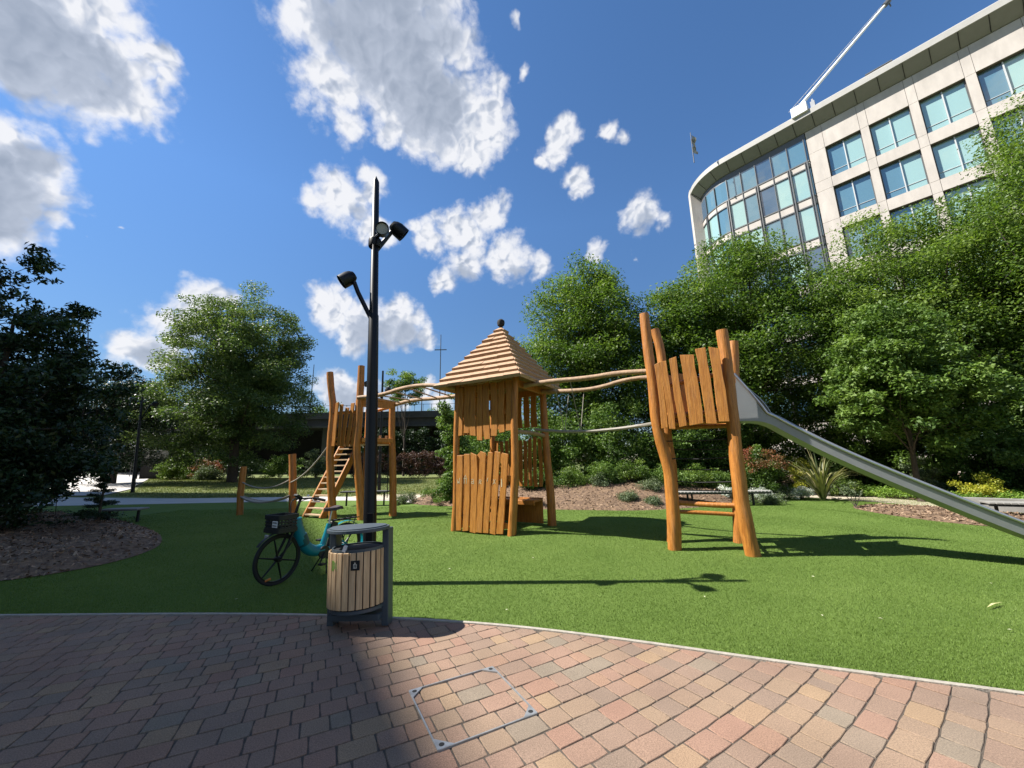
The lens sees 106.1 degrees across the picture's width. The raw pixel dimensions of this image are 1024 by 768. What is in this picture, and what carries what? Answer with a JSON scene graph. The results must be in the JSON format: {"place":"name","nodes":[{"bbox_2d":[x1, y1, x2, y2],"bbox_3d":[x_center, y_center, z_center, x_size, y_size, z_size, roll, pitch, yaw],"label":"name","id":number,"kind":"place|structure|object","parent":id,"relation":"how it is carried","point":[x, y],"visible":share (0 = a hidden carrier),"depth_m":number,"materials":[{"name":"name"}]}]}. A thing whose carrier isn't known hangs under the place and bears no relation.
{"place":"outdoors","nodes":[
{"label":"outdoors","id":0,"kind":"place"},
{"bbox_2d":[29,472,146,495],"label":"plaza","id":1,"kind":"structure","parent":0,"point":[123,481],"depth_m":29.08,"materials":[{"name":"concrete"}]},
{"bbox_2d":[8,497,419,505],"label":"path","id":2,"kind":"structure","parent":0,"point":[71,501],"depth_m":19.17,"materials":[{"name":"concrete"}]},
{"bbox_2d":[60,459,905,510],"bbox_3d":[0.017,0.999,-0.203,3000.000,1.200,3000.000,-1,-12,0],"label":"ground","id":3,"kind":"structure","parent":0,"point":[259,474],"depth_m":27.42,"materials":[{"name":"green plant"}]},
{"bbox_2d":[76,361,186,483],"bbox_3d":[-31.159,3.237,31.179,7.771,10.155,7.437,-7,-13,26],"label":"evergreen tree","id":4,"kind":"object","parent":3,"relation":"on","point":[128,454],"visible":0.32,"depth_m":30.80,"materials":[{"name":"green plant"}]},
{"bbox_2d":[130,397,158,492],"bbox_3d":[-23.169,3.717,24.328,1.161,6.000,0.360,-5,-11,-1],"label":"street lamp","id":5,"kind":"object","parent":3,"relation":"on","point":[134,473],"visible":0.98,"depth_m":24.28,"materials":[{"name":"black metal"}]},
{"bbox_2d":[100,412,192,472],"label":"broadleaf tree","id":6,"kind":"object","parent":3,"relation":"on","point":[165,447],"visible":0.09,"depth_m":44.30,"materials":[{"name":"green plant"}]},
{"bbox_2d":[139,450,169,478],"bbox_3d":[-33.714,7.604,36.427,2.050,2.650,0.500,1,-12,-10],"label":"notice board","id":7,"kind":"object","parent":3,"relation":"on","point":[145,472],"visible":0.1,"depth_m":36.03,"materials":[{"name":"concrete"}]},
{"bbox_2d":[150,460,190,479],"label":"lawn shrub","id":8,"kind":"object","parent":3,"relation":"on","point":[168,473],"visible":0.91,"depth_m":35.26,"materials":[{"name":"green plant"}]},
{"bbox_2d":[185,459,223,478],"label":"lawn shrub","id":9,"kind":"object","parent":3,"relation":"on","point":[209,463],"visible":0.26,"depth_m":35.78,"materials":[{"name":"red plant"}]},
{"bbox_2d":[190,464,226,479],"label":"lawn shrub","id":10,"kind":"object","parent":3,"relation":"on","point":[207,473],"visible":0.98,"depth_m":34.62,"materials":[{"name":"green plant"}]},
{"bbox_2d":[117,280,325,482],"bbox_3d":[-24.325,-0.332,33.855,15.307,17.602,13.831,-1,-12,0],"label":"broadleaf tree","id":11,"kind":"object","parent":3,"relation":"on","point":[246,379],"visible":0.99,"depth_m":31.45,"materials":[{"name":"green plant"}]},
{"bbox_2d":[219,459,268,479],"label":"lawn shrub","id":12,"kind":"object","parent":3,"relation":"on","point":[249,474],"visible":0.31,"depth_m":36.49,"materials":[{"name":"green plant"}]},
{"bbox_2d":[111,477,442,497],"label":"lawn grass","id":13,"kind":"structure","parent":3,"relation":"on","point":[277,481],"depth_m":26.93,"materials":[{"name":"green plant"}]},
{"bbox_2d":[257,454,305,478],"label":"lawn shrub","id":14,"kind":"object","parent":3,"relation":"on","point":[278,468],"visible":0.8,"depth_m":36.79,"materials":[{"name":"green plant"}]},
{"bbox_2d":[72,403,510,473],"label":"rail bridge","id":15,"kind":"structure","parent":3,"relation":"on","point":[318,423],"depth_m":50.22,"materials":[{"name":"concrete"}]},
{"bbox_2d":[299,449,336,477],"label":"lawn shrub","id":16,"kind":"object","parent":3,"relation":"on","point":[317,469],"visible":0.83,"depth_m":38.06,"materials":[{"name":"green plant"}]},
{"bbox_2d":[364,371,391,493],"bbox_3d":[-7.753,2.665,21.936,1.662,7.000,0.360,-2,-11,0],"label":"street lamp","id":17,"kind":"object","parent":3,"relation":"on","point":[380,447],"visible":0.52,"depth_m":21.85,"materials":[{"name":"black metal"}]},
{"bbox_2d":[348,450,452,478],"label":"reddish hedge","id":18,"kind":"object","parent":3,"relation":"on","point":[437,464],"visible":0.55,"depth_m":35.93,"materials":[{"name":"red plant"}]},
{"bbox_2d":[383,368,427,475],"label":"broadleaf tree","id":19,"kind":"object","parent":3,"relation":"on","point":[408,378],"visible":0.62,"depth_m":40.59,"materials":[{"name":"green plant"}]},
{"bbox_2d":[396,491,416,503],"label":"bed plant","id":20,"kind":"object","parent":3,"relation":"on","point":[403,499],"visible":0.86,"depth_m":15.86,"materials":[{"name":"green plant"}]},
{"bbox_2d":[361,426,467,474],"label":"ivy screen","id":21,"kind":"object","parent":3,"relation":"on","point":[423,432],"visible":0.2,"depth_m":43.04,"materials":[{"name":"green plant"}]},
{"bbox_2d":[0,613,1023,695],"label":"kerb","id":22,"kind":"structure","parent":3,"relation":"on","point":[917,679],"depth_m":3.44,"materials":[{"name":"concrete"}]},
{"bbox_2d":[412,479,731,510],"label":"mulch bank","id":23,"kind":"structure","parent":3,"relation":"on","point":[601,494],"depth_m":14.03,"materials":[{"name":"brown soil"}]},
{"bbox_2d":[420,487,444,503],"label":"bed plant","id":24,"kind":"object","parent":23,"relation":"on","point":[432,495],"visible":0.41,"depth_m":15.18,"materials":[{"name":"green plant"}]},
{"bbox_2d":[467,417,523,482],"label":"laurel shrub","id":25,"kind":"object","parent":23,"relation":"on","point":[481,445],"visible":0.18,"depth_m":17.36,"materials":[{"name":"green plant"}]},
{"bbox_2d":[460,419,532,474],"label":"laurel shrub","id":26,"kind":"object","parent":23,"relation":"on","point":[472,438],"visible":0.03,"depth_m":22.13,"materials":[{"name":"green plant"}]},
{"bbox_2d":[520,469,555,489],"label":"shrub","id":27,"kind":"object","parent":23,"relation":"on","point":[533,487],"visible":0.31,"depth_m":15.40,"materials":[{"name":"green plant"}]},
{"bbox_2d":[509,407,584,480],"bbox_3d":[1.610,2.909,17.826,3.849,3.711,3.405,-8,-13,31],"label":"laurel shrub","id":28,"kind":"object","parent":23,"relation":"on","point":[571,453],"visible":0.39,"depth_m":17.22,"materials":[{"name":"green plant"}]},
{"bbox_2d":[554,464,590,487],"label":"shrub","id":29,"kind":"object","parent":23,"relation":"on","point":[575,478],"visible":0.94,"depth_m":15.49,"materials":[{"name":"green plant"}]},
{"bbox_2d":[415,480,750,510],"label":"bark chips","id":30,"kind":"object","parent":23,"relation":"on","point":[682,488],"visible":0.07,"depth_m":14.34,"materials":[{"name":"brown wood"}]},
{"bbox_2d":[514,249,668,462],"bbox_3d":[4.257,-1.022,21.703,8.873,12.910,8.088,-9,-14,35],"label":"broadleaf tree","id":31,"kind":"object","parent":23,"relation":"on","point":[589,348],"visible":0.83,"depth_m":20.33,"materials":[{"name":"green plant"}]},
{"bbox_2d":[588,471,611,486],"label":"bed plant","id":32,"kind":"object","parent":23,"relation":"on","point":[599,482],"visible":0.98,"depth_m":15.02,"materials":[{"name":"green plant"}]},
{"bbox_2d":[585,460,625,483],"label":"shrub","id":33,"kind":"object","parent":23,"relation":"on","point":[612,475],"visible":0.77,"depth_m":15.42,"materials":[{"name":"green plant"}]},
{"bbox_2d":[565,401,653,479],"bbox_3d":[4.311,2.635,17.829,3.865,3.811,4.016,2,-12,-16],"label":"laurel shrub","id":34,"kind":"object","parent":23,"relation":"on","point":[595,443],"visible":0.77,"depth_m":17.41,"materials":[{"name":"green plant"}]},
{"bbox_2d":[616,489,640,502],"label":"bed plant","id":35,"kind":"object","parent":23,"relation":"on","point":[630,497],"visible":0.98,"depth_m":13.27,"materials":[{"name":"green plant"}]},
{"bbox_2d":[614,458,658,481],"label":"shrub","id":36,"kind":"object","parent":23,"relation":"on","point":[638,473],"visible":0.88,"depth_m":15.63,"materials":[{"name":"green plant"}]},
{"bbox_2d":[634,477,664,491],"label":"bed plant","id":37,"kind":"object","parent":23,"relation":"on","point":[651,485],"visible":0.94,"depth_m":14.41,"materials":[{"name":"green plant"}]},
{"bbox_2d":[620,395,709,480],"bbox_3d":[7.298,2.647,18.366,3.753,4.310,3.652,-5,-12,20],"label":"laurel shrub","id":38,"kind":"object","parent":23,"relation":"on","point":[650,456],"visible":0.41,"depth_m":17.81,"materials":[{"name":"green plant"}]},
{"bbox_2d":[647,463,695,484],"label":"shrub","id":39,"kind":"object","parent":23,"relation":"on","point":[682,475],"visible":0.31,"depth_m":15.70,"materials":[{"name":"green plant"}]},
{"bbox_2d":[680,463,726,488],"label":"shrub","id":40,"kind":"object","parent":23,"relation":"on","point":[701,477],"visible":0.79,"depth_m":15.77,"materials":[{"name":"green plant"}]},
{"bbox_2d":[705,467,731,488],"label":"shrub","id":41,"kind":"object","parent":23,"relation":"on","point":[725,476],"visible":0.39,"depth_m":16.01,"materials":[{"name":"green plant"}]},
{"bbox_2d":[742,444,793,493],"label":"photinia shrub","id":42,"kind":"object","parent":23,"relation":"on","point":[763,477],"visible":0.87,"depth_m":15.11,"materials":[{"name":"green plant"}]},
{"bbox_2d":[677,429,771,487],"bbox_3d":[9.761,3.430,18.739,4.036,3.749,3.952,3,-12,-18],"label":"laurel shrub","id":43,"kind":"object","parent":3,"relation":"on","point":[718,462],"visible":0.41,"depth_m":18.08,"materials":[{"name":"green plant"}]},
{"bbox_2d":[610,226,875,466],"bbox_3d":[12.253,-1.852,21.075,14.401,14.213,10.005,-1,-12,0],"label":"broadleaf tree","id":44,"kind":"object","parent":3,"relation":"on","point":[692,322],"visible":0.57,"depth_m":19.55,"materials":[{"name":"green plant"}]},
{"bbox_2d":[718,426,801,488],"bbox_3d":[12.227,3.473,19.146,4.028,4.022,3.673,-7,-13,28],"label":"laurel shrub","id":45,"kind":"object","parent":3,"relation":"on","point":[787,452],"visible":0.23,"depth_m":18.68,"materials":[{"name":"green plant"}]},
{"bbox_2d":[783,456,814,493],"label":"flowering shrub","id":46,"kind":"object","parent":3,"relation":"on","point":[792,473],"visible":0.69,"depth_m":16.91,"materials":[{"name":"green plant"}]},
{"bbox_2d":[829,474,865,495],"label":"flowering shrub","id":47,"kind":"object","parent":3,"relation":"on","point":[835,490],"visible":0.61,"depth_m":15.71,"materials":[{"name":"green plant"}]},
{"bbox_2d":[688,0,1023,471],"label":"office building","id":48,"kind":"structure","parent":3,"relation":"on","point":[890,135],"depth_m":30.53,"materials":[{"name":"concrete"}]},
{"bbox_2d":[789,0,890,119],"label":"roof crane","id":49,"kind":"object","parent":48,"relation":"on","point":[801,108],"visible":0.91,"depth_m":34.34,"materials":[{"name":"white paint"}]},
{"bbox_2d":[826,131,866,175],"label":"window","id":50,"kind":"structure","parent":48,"relation":"in","point":[839,161],"depth_m":32.16,"materials":[{"name":"blue glass"}]},
{"bbox_2d":[834,172,876,216],"bbox_3d":[27.968,-15.332,31.380,0.160,2.920,2.290,9,-15,-40],"label":"window","id":51,"kind":"structure","parent":48,"relation":"in","point":[856,194],"depth_m":31.39,"materials":[{"name":"blue glass"}]},
{"bbox_2d":[843,215,884,258],"bbox_3d":[28.034,-11.550,30.610,0.160,2.920,2.290,9,-15,-40],"label":"window","id":52,"kind":"structure","parent":48,"relation":"in","point":[849,251],"depth_m":31.05,"materials":[{"name":"blue glass"}]},
{"bbox_2d":[869,107,916,155],"bbox_3d":[29.711,-19.570,30.065,0.160,2.920,2.290,9,-15,-40],"label":"window","id":53,"kind":"structure","parent":48,"relation":"in","point":[902,124],"depth_m":30.07,"materials":[{"name":"blue glass"}]},
{"bbox_2d":[879,151,928,199],"bbox_3d":[29.777,-15.788,29.295,0.160,2.920,2.290,9,-15,-40],"label":"window","id":54,"kind":"structure","parent":48,"relation":"in","point":[908,173],"depth_m":29.29,"materials":[{"name":"blue glass"}]},
{"bbox_2d":[889,196,940,240],"bbox_3d":[29.843,-12.006,28.526,0.160,2.920,2.290,9,-15,-40],"label":"window","id":55,"kind":"structure","parent":48,"relation":"in","point":[907,207],"depth_m":28.71,"materials":[{"name":"blue glass"}]},
{"bbox_2d":[919,80,974,133],"bbox_3d":[31.524,-20.026,27.977,0.160,2.920,2.290,9,-15,-40],"label":"window","id":56,"kind":"structure","parent":48,"relation":"in","point":[956,104],"depth_m":27.97,"materials":[{"name":"blue glass"}]},
{"bbox_2d":[931,126,988,178],"bbox_3d":[31.590,-16.245,27.207,0.160,2.920,2.290,9,-15,-40],"label":"window","id":57,"kind":"structure","parent":48,"relation":"in","point":[946,157],"depth_m":27.34,"materials":[{"name":"blue glass"}]},
{"bbox_2d":[943,175,996,224],"bbox_3d":[31.656,-12.463,26.438,0.160,2.920,2.290,9,-15,-40],"label":"window","id":58,"kind":"structure","parent":48,"relation":"in","point":[980,181],"depth_m":26.78,"materials":[{"name":"blue glass"}]},
{"bbox_2d":[976,51,1023,106],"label":"window","id":59,"kind":"structure","parent":48,"relation":"in","point":[996,82],"depth_m":26.07,"materials":[{"name":"blue glass"}]},
{"bbox_2d":[991,107,1023,147],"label":"window","id":60,"kind":"structure","parent":48,"relation":"in","point":[993,121],"depth_m":25.59,"materials":[{"name":"blue glass"}]},
{"bbox_2d":[713,473,1006,512],"bbox_3d":[26.066,3.575,13.467,28.000,0.660,32.000,-1,-12,0],"label":"planting bed","id":61,"kind":"object","parent":3,"relation":"on","point":[910,498],"depth_m":15.47,"materials":[{"name":"brown soil"}]},
{"bbox_2d":[776,421,867,479],"bbox_3d":[16.787,3.480,20.297,5.473,4.662,4.636,4,-12,-21],"label":"laurel shrub","id":62,"kind":"object","parent":61,"relation":"on","point":[795,444],"visible":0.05,"depth_m":20.26,"materials":[{"name":"green plant"}]},
{"bbox_2d":[788,416,908,487],"bbox_3d":[15.362,3.341,17.843,4.713,3.718,3.803,-1,-12,0],"label":"laurel shrub","id":63,"kind":"object","parent":61,"relation":"on","point":[851,443],"visible":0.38,"depth_m":17.02,"materials":[{"name":"green plant"}]},
{"bbox_2d":[752,477,1023,495],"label":"ground cover","id":64,"kind":"object","parent":61,"relation":"on","point":[791,482],"visible":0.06,"depth_m":15.33,"materials":[{"name":"green plant"}]},
{"bbox_2d":[772,192,1023,488],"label":"broadleaf tree","id":65,"kind":"object","parent":61,"relation":"on","point":[878,274],"visible":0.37,"depth_m":17.17,"materials":[{"name":"green plant"}]},
{"bbox_2d":[854,418,966,487],"bbox_3d":[17.331,2.745,17.375,4.152,4.296,4.472,-1,-12,0],"label":"laurel shrub","id":66,"kind":"object","parent":61,"relation":"on","point":[877,455],"visible":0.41,"depth_m":16.58,"materials":[{"name":"green plant"}]},
{"bbox_2d":[812,297,1023,501],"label":"magnolia tree","id":67,"kind":"object","parent":61,"relation":"on","point":[900,381],"visible":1,"depth_m":13.47,"materials":[{"name":"green plant"}]},
{"bbox_2d":[838,484,1006,498],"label":"ground cover","id":68,"kind":"object","parent":61,"relation":"on","point":[877,491],"visible":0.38,"depth_m":15.03,"materials":[{"name":"green plant"}]},
{"bbox_2d":[898,456,956,499],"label":"flowering shrub","id":69,"kind":"object","parent":61,"relation":"on","point":[923,475],"visible":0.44,"depth_m":14.64,"materials":[{"name":"green plant"}]},
{"bbox_2d":[909,405,1023,491],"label":"laurel shrub","id":70,"kind":"object","parent":61,"relation":"on","point":[986,450],"visible":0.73,"depth_m":14.12,"materials":[{"name":"green plant"}]},
{"bbox_2d":[912,88,1023,424],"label":"broadleaf tree","id":71,"kind":"object","parent":61,"relation":"on","point":[1010,156],"visible":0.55,"depth_m":16.85,"materials":[{"name":"green plant"}]},
{"bbox_2d":[946,471,1015,498],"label":"flowering shrub","id":72,"kind":"object","parent":61,"relation":"on","point":[995,485],"visible":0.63,"depth_m":12.04,"materials":[{"name":"yellow plant"}]},
{"bbox_2d":[946,487,1023,498],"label":"ground cover","id":73,"kind":"object","parent":61,"relation":"on","point":[1018,494],"visible":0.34,"depth_m":11.65,"materials":[{"name":"green plant"}]},
{"bbox_2d":[964,497,1023,512],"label":"wall","id":74,"kind":"structure","parent":61,"relation":"on","point":[1005,509],"depth_m":10.82,"materials":[{"name":"concrete"}]},
{"bbox_2d":[996,402,1023,471],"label":"laurel shrub","id":75,"kind":"object","parent":61,"relation":"on","point":[1020,418],"visible":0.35,"depth_m":14.68,"materials":[{"name":"green plant"}]},
{"bbox_2d":[0,0,998,460],"label":"sky","id":76,"kind":"structure","parent":0,"point":[158,151],"materials":[{"name":"blue"}]},
{"bbox_2d":[0,615,1023,767],"bbox_3d":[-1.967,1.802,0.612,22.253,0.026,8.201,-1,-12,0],"label":"paving","id":77,"kind":"structure","parent":0,"point":[917,735],"depth_m":2.61,"materials":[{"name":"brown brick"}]},
{"bbox_2d":[326,523,392,625],"bbox_3d":[-1.597,1.973,3.968,0.650,0.972,0.489,-4,-12,4],"label":"litter bin","id":78,"kind":"object","parent":77,"relation":"on","point":[360,581],"visible":0.98,"depth_m":3.84,"materials":[{"name":"beige wood"}]},
{"bbox_2d":[409,666,537,752],"bbox_3d":[-0.287,2.169,2.626,0.669,0.014,0.679,5,-13,-28],"label":"inspection cover","id":79,"kind":"object","parent":77,"relation":"on","point":[441,745],"visible":1,"depth_m":2.48,"materials":[{"name":"grey metal"}]},
{"bbox_2d":[0,497,1023,690],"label":"artificial turf","id":80,"kind":"structure","parent":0,"point":[154,509],"depth_m":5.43,"materials":[{"name":"green plastic"}]},
{"bbox_2d":[0,511,162,580],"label":"mulch bed","id":81,"kind":"object","parent":80,"relation":"on","point":[38,561],"visible":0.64,"depth_m":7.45,"materials":[{"name":"brown wood"}]},
{"bbox_2d":[1,508,140,521],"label":"ground cover","id":82,"kind":"object","parent":81,"relation":"on","point":[86,516],"visible":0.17,"depth_m":12.07,"materials":[{"name":"green plant"}]},
{"bbox_2d":[0,242,145,530],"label":"evergreen tree","id":83,"kind":"object","parent":81,"relation":"on","point":[33,430],"visible":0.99,"depth_m":9.89,"materials":[{"name":"green plant"}]},
{"bbox_2d":[70,470,119,521],"bbox_3d":[-10.858,3.008,10.225,0.767,1.455,0.960,-1,-12,0],"label":"young conifer","id":84,"kind":"object","parent":81,"relation":"on","point":[99,500],"visible":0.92,"depth_m":10.12,"materials":[{"name":"green plant"}]},
{"bbox_2d":[101,507,149,521],"bbox_3d":[-11.931,4.033,11.825,1.050,0.420,0.500,1,-12,-8],"label":"bench","id":85,"kind":"object","parent":80,"relation":"on","point":[137,509],"visible":0.77,"depth_m":11.77,"materials":[{"name":"wood"}]},
{"bbox_2d":[236,447,326,514],"bbox_3d":[-7.463,3.311,12.789,4.116,2.366,0.662,-6,-12,22],"label":"rope crossing","id":86,"kind":"object","parent":80,"relation":"on","point":[292,480],"visible":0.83,"depth_m":12.98,"materials":[{"name":"brown wood"}]},
{"bbox_2d":[252,494,362,585],"bbox_3d":[-3.004,2.276,5.898,0.682,1.196,1.800,-7,-13,26],"label":"hire bicycle","id":87,"kind":"object","parent":80,"relation":"on","point":[298,537],"visible":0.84,"depth_m":5.55,"materials":[{"name":"teal metal"}]},
{"bbox_2d":[302,365,396,519],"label":"climbing tower","id":88,"kind":"structure","parent":80,"relation":"on","point":[356,443],"depth_m":12.07,"materials":[{"name":"brown wood"}]},
{"bbox_2d":[357,383,461,406],"bbox_3d":[-2.715,0.332,11.345,4.408,0.419,1.302,-9,-14,34],"label":"overhead ladder","id":89,"kind":"object","parent":88,"relation":"attached to","point":[410,387],"visible":0.74,"depth_m":11.44,"materials":[{"name":"brown wood"}]},
{"bbox_2d":[337,176,408,541],"bbox_3d":[-2.172,-0.419,5.779,1.072,6.440,0.701,3,-12,-18],"label":"street lamp","id":90,"kind":"object","parent":80,"relation":"on","point":[399,231],"visible":0.89,"depth_m":5.89,"materials":[{"name":"black metal"}]},
{"bbox_2d":[433,393,473,502],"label":"climbing shrub","id":91,"kind":"object","parent":80,"relation":"on","point":[445,422],"visible":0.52,"depth_m":14.02,"materials":[{"name":"green plant"}]},
{"bbox_2d":[433,319,561,536],"bbox_3d":[-0.253,0.964,9.806,2.515,5.530,2.515,-8,-13,29],"label":"play hut","id":92,"kind":"object","parent":80,"relation":"on","point":[499,367],"visible":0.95,"depth_m":9.20,"materials":[{"name":"brown wood"}]},
{"bbox_2d":[523,369,651,432],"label":"rope bridge","id":93,"kind":"structure","parent":92,"relation":"attached to","point":[590,377],"depth_m":8.64,"materials":[{"name":"beige fabric"}]},
{"bbox_2d":[640,312,761,557],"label":"slide tower","id":94,"kind":"structure","parent":80,"relation":"on","point":[673,405],"depth_m":7.07,"materials":[{"name":"brown wood"}]},
{"bbox_2d":[678,490,771,504],"bbox_3d":[7.271,3.989,13.450,3.276,0.498,0.500,-2,-12,4],"label":"bench","id":95,"kind":"object","parent":80,"relation":"on","point":[692,493],"visible":0.66,"depth_m":13.31,"materials":[{"name":"wood"}]},
{"bbox_2d":[748,492,788,504],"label":"bed plant","id":96,"kind":"object","parent":80,"relation":"on","point":[770,499],"visible":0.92,"depth_m":13.41,"materials":[{"name":"green plant"}]},
{"bbox_2d":[782,485,814,499],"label":"silver plant","id":97,"kind":"object","parent":80,"relation":"on","point":[803,493],"visible":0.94,"depth_m":14.62,"materials":[{"name":"green plant"}]},
{"bbox_2d":[779,448,866,498],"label":"strap plant","id":98,"kind":"object","parent":80,"relation":"on","point":[818,481],"visible":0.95,"depth_m":14.36,"materials":[{"name":"green plant"}]},
{"bbox_2d":[734,373,1023,538],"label":"playground slide","id":99,"kind":"object","parent":80,"relation":"on","point":[753,408],"visible":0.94,"depth_m":6.30,"materials":[{"name":"metal"}]},
{"bbox_2d":[853,504,1023,525],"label":"mulch island","id":100,"kind":"structure","parent":80,"relation":"on","point":[908,512],"depth_m":10.26,"materials":[{"name":"brown wood"}]},
{"bbox_2d":[839,480,862,507],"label":"young plant","id":101,"kind":"object","parent":100,"relation":"on","point":[848,491],"visible":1,"depth_m":12.05,"materials":[{"name":"green plant"}]},
{"bbox_2d":[853,503,1023,525],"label":"bark chips","id":102,"kind":"object","parent":100,"relation":"on","point":[911,507],"visible":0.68,"depth_m":10.55,"materials":[{"name":"brown wood"}]},
{"bbox_2d":[979,500,1023,510],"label":"bench","id":103,"kind":"object","parent":80,"relation":"on","point":[995,504],"visible":0.98,"depth_m":9.57,"materials":[{"name":"wood"}]},
{"bbox_2d":[783,491,936,505],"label":"gravel path","id":104,"kind":"structure","parent":0,"point":[840,497],"depth_m":14.57,"materials":[{"name":"beige gravel"}]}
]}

